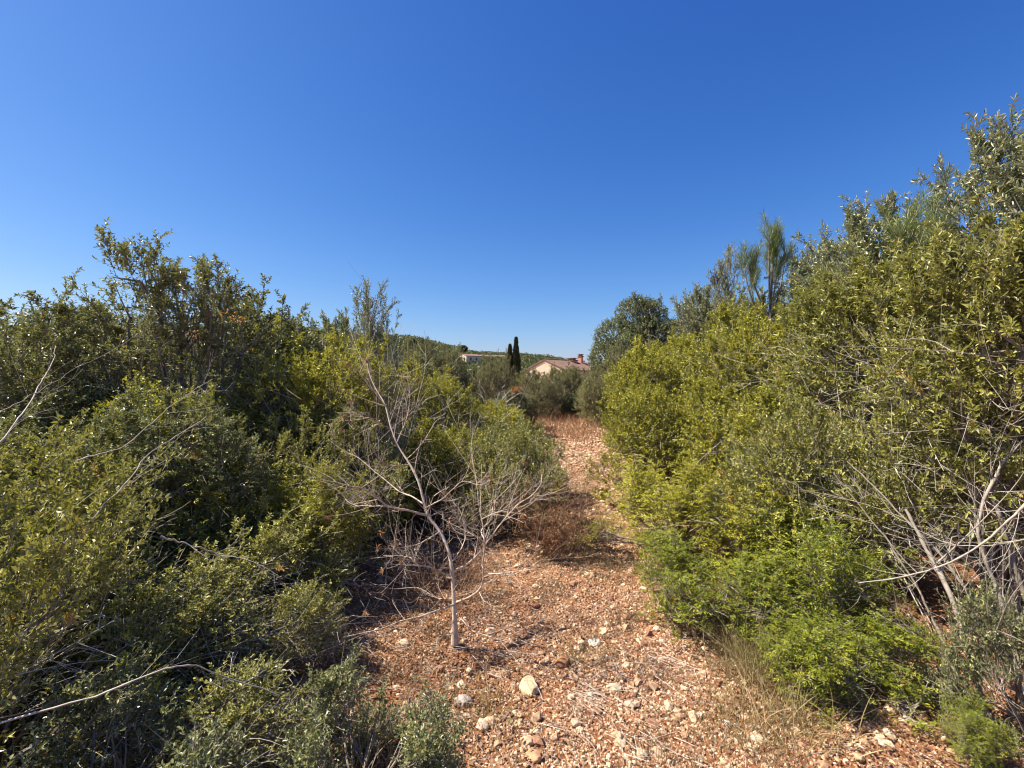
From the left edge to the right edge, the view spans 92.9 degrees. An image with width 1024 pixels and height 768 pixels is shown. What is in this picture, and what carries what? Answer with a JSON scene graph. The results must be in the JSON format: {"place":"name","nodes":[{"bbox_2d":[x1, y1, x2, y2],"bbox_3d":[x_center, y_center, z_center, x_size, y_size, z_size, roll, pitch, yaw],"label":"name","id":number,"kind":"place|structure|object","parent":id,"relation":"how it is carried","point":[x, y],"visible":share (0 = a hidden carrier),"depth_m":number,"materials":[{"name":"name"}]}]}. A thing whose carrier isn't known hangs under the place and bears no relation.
{"place":"outdoors","nodes":[
{"label":"outdoors","id":0,"kind":"place"},
{"bbox_2d":[8,329,524,381],"bbox_3d":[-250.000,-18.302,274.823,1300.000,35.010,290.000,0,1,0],"label":"hill","id":1,"kind":"structure","parent":0,"point":[290,335],"depth_m":242.95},
{"bbox_2d":[0,323,611,380],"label":"hillside wood","id":2,"kind":"object","parent":1,"relation":"on","point":[529,359],"visible":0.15,"depth_m":238.95,"materials":[{"name":"plant"}]},
{"bbox_2d":[460,353,480,362],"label":"house","id":3,"kind":"structure","parent":1,"relation":"on","point":[470,357],"depth_m":221.93,"materials":[{"name":"beige paint"}]},
{"bbox_2d":[0,386,1023,767],"bbox_3d":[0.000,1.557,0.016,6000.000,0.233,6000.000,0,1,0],"label":"ground","id":4,"kind":"structure","parent":0,"point":[934,584],"depth_m":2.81,"materials":[{"name":"brown gravel"}]},
{"bbox_2d":[0,297,86,457],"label":"shrub","id":5,"kind":"object","parent":4,"relation":"on","point":[4,330],"visible":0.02,"depth_m":5.06,"materials":[{"name":"green plant"}]},
{"bbox_2d":[0,392,98,514],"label":"shrub","id":6,"kind":"object","parent":4,"relation":"on","point":[27,425],"visible":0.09,"depth_m":3.27,"materials":[{"name":"green plant"}]},
{"bbox_2d":[4,541,132,712],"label":"shrub","id":7,"kind":"object","parent":4,"relation":"on","point":[75,665],"visible":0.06,"depth_m":2.07,"materials":[{"name":"green plant"}]},
{"bbox_2d":[0,276,164,475],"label":"shrub","id":8,"kind":"object","parent":4,"relation":"on","point":[33,337],"visible":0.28,"depth_m":3.88,"materials":[{"name":"green plant"}]},
{"bbox_2d":[17,302,194,394],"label":"shrub","id":9,"kind":"object","parent":4,"relation":"on","point":[152,336],"visible":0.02,"depth_m":7.84,"materials":[{"name":"green plant"}]},
{"bbox_2d":[0,407,232,585],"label":"shrub","id":10,"kind":"object","parent":4,"relation":"on","point":[13,474],"visible":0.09,"depth_m":2.91,"materials":[{"name":"green plant"}]},
{"bbox_2d":[0,461,236,767],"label":"shrub","id":11,"kind":"object","parent":4,"relation":"on","point":[63,564],"visible":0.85,"depth_m":1.89,"materials":[{"name":"green plant"}]},
{"bbox_2d":[64,349,281,589],"bbox_3d":[-1.604,0.337,2.288,0.743,1.179,0.968,-1,1,-42],"label":"dry bough","id":12,"kind":"object","parent":11,"relation":"attached to","point":[169,539],"visible":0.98,"depth_m":2.20,"materials":[{"name":"wood"}]},
{"bbox_2d":[0,410,257,729],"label":"shrub","id":13,"kind":"object","parent":4,"relation":"on","point":[62,475],"visible":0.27,"depth_m":2.42,"materials":[{"name":"green plant"}]},
{"bbox_2d":[0,321,160,442],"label":"dry bough","id":14,"kind":"object","parent":13,"relation":"on","point":[12,427],"visible":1,"depth_m":1.95,"materials":[{"name":"wood"}]},
{"bbox_2d":[0,636,300,767],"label":"shrub","id":15,"kind":"object","parent":4,"relation":"on","point":[111,755],"visible":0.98,"depth_m":1.61,"materials":[{"name":"green plant"}]},
{"bbox_2d":[0,629,285,723],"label":"dry bough","id":16,"kind":"object","parent":15,"relation":"attached to","point":[71,702],"visible":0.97,"depth_m":1.59,"materials":[{"name":"wood"}]},
{"bbox_2d":[0,538,319,767],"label":"shrub","id":17,"kind":"object","parent":4,"relation":"on","point":[197,610],"visible":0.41,"depth_m":2.26,"materials":[{"name":"green plant"}]},
{"bbox_2d":[34,373,297,582],"bbox_3d":[-2.379,0.725,3.409,1.635,1.605,1.573,0,1,36],"label":"shrub","id":18,"kind":"object","parent":4,"relation":"on","point":[132,427],"visible":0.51,"depth_m":3.16,"materials":[{"name":"green plant"}]},
{"bbox_2d":[52,366,281,551],"bbox_3d":[-2.663,0.722,3.921,1.758,1.725,1.684,0,1,19],"label":"shrub","id":19,"kind":"object","parent":4,"relation":"on","point":[221,397],"visible":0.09,"depth_m":3.69,"materials":[{"name":"green plant"}]},
{"bbox_2d":[4,216,332,505],"bbox_3d":[-2.784,0.086,4.224,2.471,2.950,1.744,-1,1,-42],"label":"wild olive","id":20,"kind":"object","parent":4,"relation":"on","point":[171,278],"visible":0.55,"depth_m":4.18,"materials":[{"name":"green plant"}]},
{"bbox_2d":[44,605,350,767],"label":"shrub","id":21,"kind":"object","parent":4,"relation":"on","point":[225,700],"visible":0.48,"depth_m":1.88,"materials":[{"name":"green plant"}]},
{"bbox_2d":[133,454,286,615],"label":"shrub","id":22,"kind":"object","parent":4,"relation":"on","point":[214,507],"visible":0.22,"depth_m":3.13,"materials":[{"name":"green plant"}]},
{"bbox_2d":[83,487,395,674],"bbox_3d":[-1.636,1.194,3.113,1.807,1.025,1.783,0,1,-6],"label":"shrub","id":23,"kind":"object","parent":4,"relation":"on","point":[273,543],"visible":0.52,"depth_m":2.95,"materials":[{"name":"green plant"}]},
{"bbox_2d":[158,273,341,478],"bbox_3d":[-2.866,0.279,5.600,2.422,2.867,2.556,1,1,41],"label":"shrub","id":24,"kind":"object","parent":4,"relation":"on","point":[288,328],"visible":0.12,"depth_m":5.09,"materials":[{"name":"green plant"}]},
{"bbox_2d":[172,569,377,693],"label":"shrub","id":25,"kind":"object","parent":4,"relation":"on","point":[305,625],"visible":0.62,"depth_m":2.57,"materials":[{"name":"green plant"}]},
{"bbox_2d":[210,455,381,598],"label":"shrub","id":26,"kind":"object","parent":4,"relation":"on","point":[316,509],"visible":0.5,"depth_m":3.39,"materials":[{"name":"green plant"}]},
{"bbox_2d":[218,312,414,541],"bbox_3d":[-1.895,0.543,4.938,2.129,2.512,2.107,1,1,41],"label":"shrub","id":27,"kind":"object","parent":4,"relation":"on","point":[315,387],"visible":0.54,"depth_m":4.51,"materials":[{"name":"green plant"}]},
{"bbox_2d":[253,311,391,454],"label":"shrub","id":28,"kind":"object","parent":4,"relation":"on","point":[320,330],"visible":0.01,"depth_m":6.54,"materials":[{"name":"green plant"}]},
{"bbox_2d":[236,387,439,569],"bbox_3d":[-1.545,0.821,4.196,1.644,1.599,1.648,0,1,-31],"label":"shrub","id":29,"kind":"object","parent":4,"relation":"on","point":[300,467],"visible":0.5,"depth_m":3.95,"materials":[{"name":"green plant"}]},
{"bbox_2d":[310,307,367,377],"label":"shrub","id":30,"kind":"object","parent":4,"relation":"on","point":[344,320],"visible":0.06,"depth_m":7.96,"materials":[{"name":"green plant"}]},
{"bbox_2d":[249,638,471,767],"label":"grass tuft","id":31,"kind":"object","parent":4,"relation":"on","point":[363,753],"visible":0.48,"depth_m":1.95,"materials":[{"name":"plant"}]},
{"bbox_2d":[280,264,465,537],"bbox_3d":[-1.235,0.173,5.025,1.878,2.813,1.713,0,1,28],"label":"bare shrub","id":32,"kind":"object","parent":4,"relation":"on","point":[390,412],"visible":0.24,"depth_m":4.95,"materials":[{"name":"plant"}]},
{"bbox_2d":[342,275,406,428],"bbox_3d":[-1.742,0.126,6.169,0.983,2.952,1.254,0,1,13],"label":"olive sapling","id":33,"kind":"object","parent":4,"relation":"on","point":[366,308],"visible":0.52,"depth_m":6.11,"materials":[{"name":"green plant"}]},
{"bbox_2d":[266,641,484,767],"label":"shrub","id":34,"kind":"object","parent":4,"relation":"on","point":[431,745],"visible":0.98,"depth_m":1.81,"materials":[{"name":"green plant"}]},
{"bbox_2d":[366,348,452,425],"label":"shrub","id":35,"kind":"object","parent":4,"relation":"on","point":[425,367],"visible":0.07,"depth_m":9.28,"materials":[{"name":"green plant"}]},
{"bbox_2d":[378,352,486,465],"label":"shrub","id":36,"kind":"object","parent":4,"relation":"on","point":[447,390],"visible":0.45,"depth_m":6.98,"materials":[{"name":"green plant"}]},
{"bbox_2d":[396,336,468,413],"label":"shrub","id":37,"kind":"object","parent":4,"relation":"on","point":[442,359],"visible":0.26,"depth_m":15.27,"materials":[{"name":"green plant"}]},
{"bbox_2d":[378,418,492,526],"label":"shrub","id":38,"kind":"object","parent":4,"relation":"on","point":[438,451],"visible":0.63,"depth_m":5.04,"materials":[{"name":"green plant"}]},
{"bbox_2d":[287,317,592,671],"bbox_3d":[-0.421,0.507,2.972,1.754,2.180,1.355,0,1,0],"label":"dead tree","id":39,"kind":"object","parent":4,"relation":"on","point":[454,636],"visible":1,"depth_m":2.91,"materials":[{"name":"wood"}]},
{"bbox_2d":[377,515,512,606],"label":"bare shrub","id":40,"kind":"object","parent":4,"relation":"on","point":[457,574],"visible":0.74,"depth_m":3.54,"materials":[{"name":"grey plant"}]},
{"bbox_2d":[389,352,537,500],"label":"bare shrub","id":41,"kind":"object","parent":4,"relation":"on","point":[443,421],"visible":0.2,"depth_m":6.21,"materials":[{"name":"plant"}]},
{"bbox_2d":[455,694,472,706],"bbox_3d":[-0.239,1.564,2.398,0.084,0.054,0.066,1,1,42],"label":"rock","id":42,"kind":"object","parent":4,"relation":"on","point":[460,698],"visible":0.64,"depth_m":2.38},
{"bbox_2d":[450,368,482,399],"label":"shrub","id":43,"kind":"object","parent":4,"relation":"on","point":[465,382],"visible":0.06,"depth_m":15.21,"materials":[{"name":"green plant"}]},
{"bbox_2d":[440,390,503,440],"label":"shrub","id":44,"kind":"object","parent":4,"relation":"on","point":[479,397],"visible":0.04,"depth_m":11.89,"materials":[{"name":"green plant"}]},
{"bbox_2d":[415,669,538,754],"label":"grass tuft","id":45,"kind":"object","parent":4,"relation":"on","point":[486,699],"visible":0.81,"depth_m":2.36,"materials":[{"name":"plant"}]},
{"bbox_2d":[475,718,488,731],"bbox_3d":[-0.139,1.577,2.246,0.065,0.046,0.084,0,1,-20],"label":"rock","id":46,"kind":"object","parent":4,"relation":"on","point":[484,724],"visible":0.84,"depth_m":2.23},
{"bbox_2d":[450,398,524,451],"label":"shrub","id":47,"kind":"object","parent":4,"relation":"on","point":[490,413],"visible":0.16,"depth_m":7.71,"materials":[{"name":"green plant"}]},
{"bbox_2d":[467,349,522,415],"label":"shrub","id":48,"kind":"object","parent":4,"relation":"on","point":[504,378],"visible":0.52,"depth_m":14.90,"materials":[{"name":"green plant"}]},
{"bbox_2d":[471,376,523,422],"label":"bare shrub","id":49,"kind":"object","parent":4,"relation":"on","point":[506,405],"visible":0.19,"depth_m":11.28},
{"bbox_2d":[449,630,546,678],"bbox_3d":[-0.072,1.587,2.873,0.622,0.071,0.474,0,1,0],"label":"twig heap","id":50,"kind":"object","parent":4,"relation":"on","point":[492,650],"visible":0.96,"depth_m":2.90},
{"bbox_2d":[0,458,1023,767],"bbox_3d":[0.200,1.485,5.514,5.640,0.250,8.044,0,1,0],"label":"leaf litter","id":51,"kind":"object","parent":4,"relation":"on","point":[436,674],"visible":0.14,"depth_m":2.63,"materials":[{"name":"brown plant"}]},
{"bbox_2d":[490,385,538,426],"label":"shrub","id":52,"kind":"object","parent":4,"relation":"on","point":[530,409],"visible":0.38,"depth_m":13.25,"materials":[{"name":"green plant"}]},
{"bbox_2d":[433,409,596,539],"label":"shrub","id":53,"kind":"object","parent":4,"relation":"on","point":[502,445],"visible":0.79,"depth_m":4.76,"materials":[{"name":"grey plant"}]},
{"bbox_2d":[460,405,569,504],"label":"shrub","id":54,"kind":"object","parent":4,"relation":"on","point":[540,432],"visible":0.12,"depth_m":6.20,"materials":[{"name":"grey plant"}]},
{"bbox_2d":[512,336,521,381],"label":"cypress tree","id":55,"kind":"object","parent":4,"relation":"on","point":[516,358],"visible":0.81,"depth_m":65.67,"materials":[{"name":"green plant"}]},
{"bbox_2d":[519,736,532,746],"bbox_3d":[0.063,1.594,2.173,0.070,0.036,0.051,0,1,-14],"label":"rock","id":56,"kind":"object","parent":4,"relation":"on","point":[527,741],"visible":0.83,"depth_m":2.16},
{"bbox_2d":[519,675,539,697],"bbox_3d":[0.096,1.607,2.569,0.109,0.076,0.135,1,1,40],"label":"rock","id":57,"kind":"object","parent":4,"relation":"on","point":[528,685],"visible":0.91,"depth_m":2.54,"materials":[{"name":"stone"}]},
{"bbox_2d":[523,747,540,762],"bbox_3d":[0.087,1.602,2.099,0.088,0.045,0.069,1,1,43],"label":"rock","id":58,"kind":"object","parent":4,"relation":"on","point":[534,755],"visible":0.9,"depth_m":2.08,"materials":[{"name":"stone"}]},
{"bbox_2d":[515,363,565,419],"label":"shrub","id":59,"kind":"object","parent":4,"relation":"on","point":[543,401],"visible":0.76,"depth_m":18.51,"materials":[{"name":"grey plant"}]},
{"bbox_2d":[480,451,625,560],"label":"bare shrub","id":60,"kind":"object","parent":4,"relation":"on","point":[555,538],"visible":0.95,"depth_m":4.22,"materials":[{"name":"brown plant"}]},
{"bbox_2d":[84,454,1022,767],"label":"dry herbs","id":61,"kind":"object","parent":4,"relation":"on","point":[542,598],"visible":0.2,"depth_m":2.79,"materials":[{"name":"plant"}]},
{"bbox_2d":[523,354,589,387],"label":"house","id":62,"kind":"structure","parent":4,"relation":"on","point":[544,364],"depth_m":62.84,"materials":[{"name":"beige paint"}]},
{"bbox_2d":[554,655,568,668],"bbox_3d":[0.285,1.601,2.788,0.086,0.070,0.103,0,1,16],"label":"rock","id":63,"kind":"object","parent":4,"relation":"on","point":[559,663],"visible":0.89,"depth_m":2.76,"materials":[{"name":"stone"}]},
{"bbox_2d":[546,360,588,409],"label":"shrub","id":64,"kind":"object","parent":4,"relation":"on","point":[569,375],"visible":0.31,"depth_m":21.32,"materials":[{"name":"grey plant"}]},
{"bbox_2d":[526,406,614,446],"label":"dry weeds","id":65,"kind":"object","parent":4,"relation":"on","point":[562,419],"visible":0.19,"depth_m":15.03,"materials":[{"name":"plant"}]},
{"bbox_2d":[556,392,589,415],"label":"bush","id":66,"kind":"object","parent":4,"relation":"on","point":[567,404],"visible":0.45,"depth_m":19.18,"materials":[{"name":"green plant"}]},
{"bbox_2d":[544,627,631,682],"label":"grass tuft","id":67,"kind":"object","parent":4,"relation":"on","point":[573,651],"visible":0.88,"depth_m":2.87,"materials":[{"name":"plant"}]},
{"bbox_2d":[543,682,637,719],"bbox_3d":[0.398,1.575,2.425,0.326,0.077,0.386,1,1,44],"label":"twig heap","id":68,"kind":"object","parent":4,"relation":"on","point":[592,692],"visible":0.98,"depth_m":2.46,"materials":[{"name":"wood"}]},
{"bbox_2d":[539,546,645,594],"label":"grass tuft","id":69,"kind":"object","parent":4,"relation":"on","point":[601,561],"visible":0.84,"depth_m":4.10,"materials":[{"name":"plant"}]},
{"bbox_2d":[574,363,612,417],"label":"shrub","id":70,"kind":"object","parent":4,"relation":"on","point":[597,368],"visible":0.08,"depth_m":18.31,"materials":[{"name":"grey plant"}]},
{"bbox_2d":[571,368,616,427],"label":"shrub","id":71,"kind":"object","parent":4,"relation":"on","point":[589,392],"visible":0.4,"depth_m":15.33,"materials":[{"name":"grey plant"}]},
{"bbox_2d":[602,331,657,424],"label":"shrub","id":72,"kind":"object","parent":4,"relation":"on","point":[617,353],"visible":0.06,"depth_m":13.40,"materials":[{"name":"green plant"}]},
{"bbox_2d":[587,290,684,373],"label":"round tree","id":73,"kind":"object","parent":4,"relation":"on","point":[628,330],"visible":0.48,"depth_m":18.60,"materials":[{"name":"green plant"}]},
{"bbox_2d":[571,718,708,766],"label":"twig heap","id":74,"kind":"object","parent":4,"relation":"on","point":[641,741],"visible":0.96,"depth_m":2.18,"materials":[{"name":"wood"}]},
{"bbox_2d":[609,329,698,418],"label":"shrub","id":75,"kind":"object","parent":4,"relation":"on","point":[664,346],"visible":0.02,"depth_m":10.02,"materials":[{"name":"green plant"}]},
{"bbox_2d":[581,373,734,505],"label":"shrub","id":76,"kind":"object","parent":4,"relation":"on","point":[658,424],"visible":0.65,"depth_m":5.63,"materials":[{"name":"green plant"}]},
{"bbox_2d":[583,326,732,477],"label":"shrub","id":77,"kind":"object","parent":4,"relation":"on","point":[665,368],"visible":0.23,"depth_m":7.61,"materials":[{"name":"green plant"}]},
{"bbox_2d":[616,639,707,696],"bbox_3d":[0.916,1.546,2.726,0.423,0.083,0.502,0,1,-36],"label":"twig heap","id":78,"kind":"object","parent":4,"relation":"on","point":[672,664],"visible":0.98,"depth_m":2.70,"materials":[{"name":"wood"}]},
{"bbox_2d":[565,453,759,572],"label":"shrub","id":79,"kind":"object","parent":4,"relation":"on","point":[655,510],"visible":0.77,"depth_m":4.17,"materials":[{"name":"green plant"}]},
{"bbox_2d":[652,281,730,392],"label":"wild olive","id":80,"kind":"object","parent":4,"relation":"on","point":[693,313],"visible":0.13,"depth_m":11.91,"materials":[{"name":"green plant"}]},
{"bbox_2d":[687,240,745,343],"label":"olive sapling","id":81,"kind":"object","parent":4,"relation":"on","point":[723,278],"visible":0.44,"depth_m":11.11,"materials":[{"name":"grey plant"}]},
{"bbox_2d":[628,523,806,665],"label":"shrub","id":82,"kind":"object","parent":4,"relation":"on","point":[692,586],"visible":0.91,"depth_m":3.03,"materials":[{"name":"green plant"}]},
{"bbox_2d":[665,281,788,384],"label":"shrub","id":83,"kind":"object","parent":4,"relation":"on","point":[714,317],"visible":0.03,"depth_m":8.42,"materials":[{"name":"green plant"}]},
{"bbox_2d":[625,658,843,767],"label":"grass tuft","id":84,"kind":"object","parent":4,"relation":"on","point":[720,705],"visible":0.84,"depth_m":2.25,"materials":[{"name":"plant"}]},
{"bbox_2d":[659,597,827,698],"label":"grass tuft","id":85,"kind":"object","parent":4,"relation":"on","point":[725,642],"visible":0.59,"depth_m":2.79,"materials":[{"name":"plant"}]},
{"bbox_2d":[674,291,840,502],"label":"shrub","id":86,"kind":"object","parent":4,"relation":"on","point":[739,370],"visible":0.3,"depth_m":5.87,"materials":[{"name":"green plant"}]},
{"bbox_2d":[663,370,858,532],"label":"shrub","id":87,"kind":"object","parent":4,"relation":"on","point":[740,415],"visible":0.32,"depth_m":4.77,"materials":[{"name":"green plant"}]},
{"bbox_2d":[733,209,805,330],"bbox_3d":[4.100,-0.684,7.726,1.140,4.307,0.910,0,1,-30],"label":"pine tree","id":88,"kind":"object","parent":4,"relation":"on","point":[773,247],"visible":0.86,"depth_m":7.64,"materials":[{"name":"green plant"}]},
{"bbox_2d":[684,463,872,616],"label":"shrub","id":89,"kind":"object","parent":4,"relation":"on","point":[778,497],"visible":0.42,"depth_m":3.60,"materials":[{"name":"green plant"}]},
{"bbox_2d":[672,592,918,741],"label":"grass tuft","id":90,"kind":"object","parent":4,"relation":"on","point":[760,667],"visible":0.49,"depth_m":2.51,"materials":[{"name":"plant"}]},
{"bbox_2d":[749,239,847,384],"bbox_3d":[4.701,-0.130,7.291,2.715,4.142,2.980,0,1,17],"label":"wild olive","id":91,"kind":"object","parent":4,"relation":"on","point":[803,266],"visible":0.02,"depth_m":7.37,"materials":[{"name":"green plant"}]},
{"bbox_2d":[681,643,929,767],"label":"grass tuft","id":92,"kind":"object","parent":4,"relation":"on","point":[768,710],"visible":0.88,"depth_m":2.22,"materials":[{"name":"plant"}]},
{"bbox_2d":[686,376,935,587],"bbox_3d":[2.280,0.770,3.707,1.562,1.672,1.566,1,1,40],"label":"shrub","id":93,"kind":"object","parent":4,"relation":"on","point":[765,462],"visible":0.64,"depth_m":3.53,"materials":[{"name":"green plant"}]},
{"bbox_2d":[733,498,923,657],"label":"shrub","id":94,"kind":"object","parent":4,"relation":"on","point":[817,553],"visible":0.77,"depth_m":2.88,"materials":[{"name":"green plant"}]},
{"bbox_2d":[706,229,966,544],"bbox_3d":[3.087,0.099,4.542,2.548,2.975,2.272,0,1,20],"label":"wild olive","id":95,"kind":"object","parent":4,"relation":"on","point":[814,310],"visible":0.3,"depth_m":4.34,"materials":[{"name":"green plant"}]},
{"bbox_2d":[746,601,961,739],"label":"shrub","id":96,"kind":"object","parent":4,"relation":"on","point":[810,641],"visible":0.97,"depth_m":2.36,"materials":[{"name":"green plant"}]},
{"bbox_2d":[788,188,969,525],"bbox_3d":[4.180,-0.106,5.542,2.457,4.218,2.697,0,1,-17],"label":"wild olive","id":97,"kind":"object","parent":4,"relation":"on","point":[857,226],"visible":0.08,"depth_m":5.43,"materials":[{"name":"green plant"}]},
{"bbox_2d":[766,326,1023,586],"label":"bare shrub","id":98,"kind":"object","parent":4,"relation":"on","point":[884,471],"visible":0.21,"depth_m":3.49,"materials":[{"name":"plant"}]},
{"bbox_2d":[780,357,1023,731],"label":"shrub","id":99,"kind":"object","parent":4,"relation":"on","point":[1011,558],"visible":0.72,"depth_m":2.52,"materials":[{"name":"grey plant"}]},
{"bbox_2d":[855,489,1023,591],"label":"dry bough","id":100,"kind":"object","parent":99,"relation":"attached to","point":[993,534],"visible":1,"depth_m":2.16,"materials":[{"name":"wood"}]},
{"bbox_2d":[802,392,1023,649],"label":"bare shrub","id":101,"kind":"object","parent":4,"relation":"on","point":[963,537],"visible":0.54,"depth_m":2.73,"materials":[{"name":"plant"}]},
{"bbox_2d":[803,179,1023,623],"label":"wild olive","id":102,"kind":"object","parent":4,"relation":"on","point":[992,333],"visible":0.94,"depth_m":2.89,"materials":[{"name":"green plant"}]},
{"bbox_2d":[873,163,963,528],"bbox_3d":[4.011,-0.327,4.774,1.180,3.636,0.705,0,1,-36],"label":"tree","id":103,"kind":"object","parent":4,"relation":"on","point":[903,233],"visible":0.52,"depth_m":4.68,"materials":[{"name":"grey plant"}]},
{"bbox_2d":[893,93,1023,481],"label":"wild olive","id":104,"kind":"object","parent":4,"relation":"on","point":[1010,180],"visible":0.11,"depth_m":4.13,"materials":[{"name":"green plant"}]},
{"bbox_2d":[901,559,1023,764],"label":"shrub","id":105,"kind":"object","parent":4,"relation":"on","point":[982,634],"visible":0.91,"depth_m":2.12,"materials":[{"name":"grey plant"}]},
{"bbox_2d":[925,681,1023,767],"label":"shrub","id":106,"kind":"object","parent":4,"relation":"on","point":[973,726],"visible":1,"depth_m":1.96,"materials":[{"name":"green plant"}]},
{"bbox_2d":[0,0,1023,363],"label":"sky","id":107,"kind":"structure","parent":0,"point":[522,169],"materials":[{"name":"blue"}]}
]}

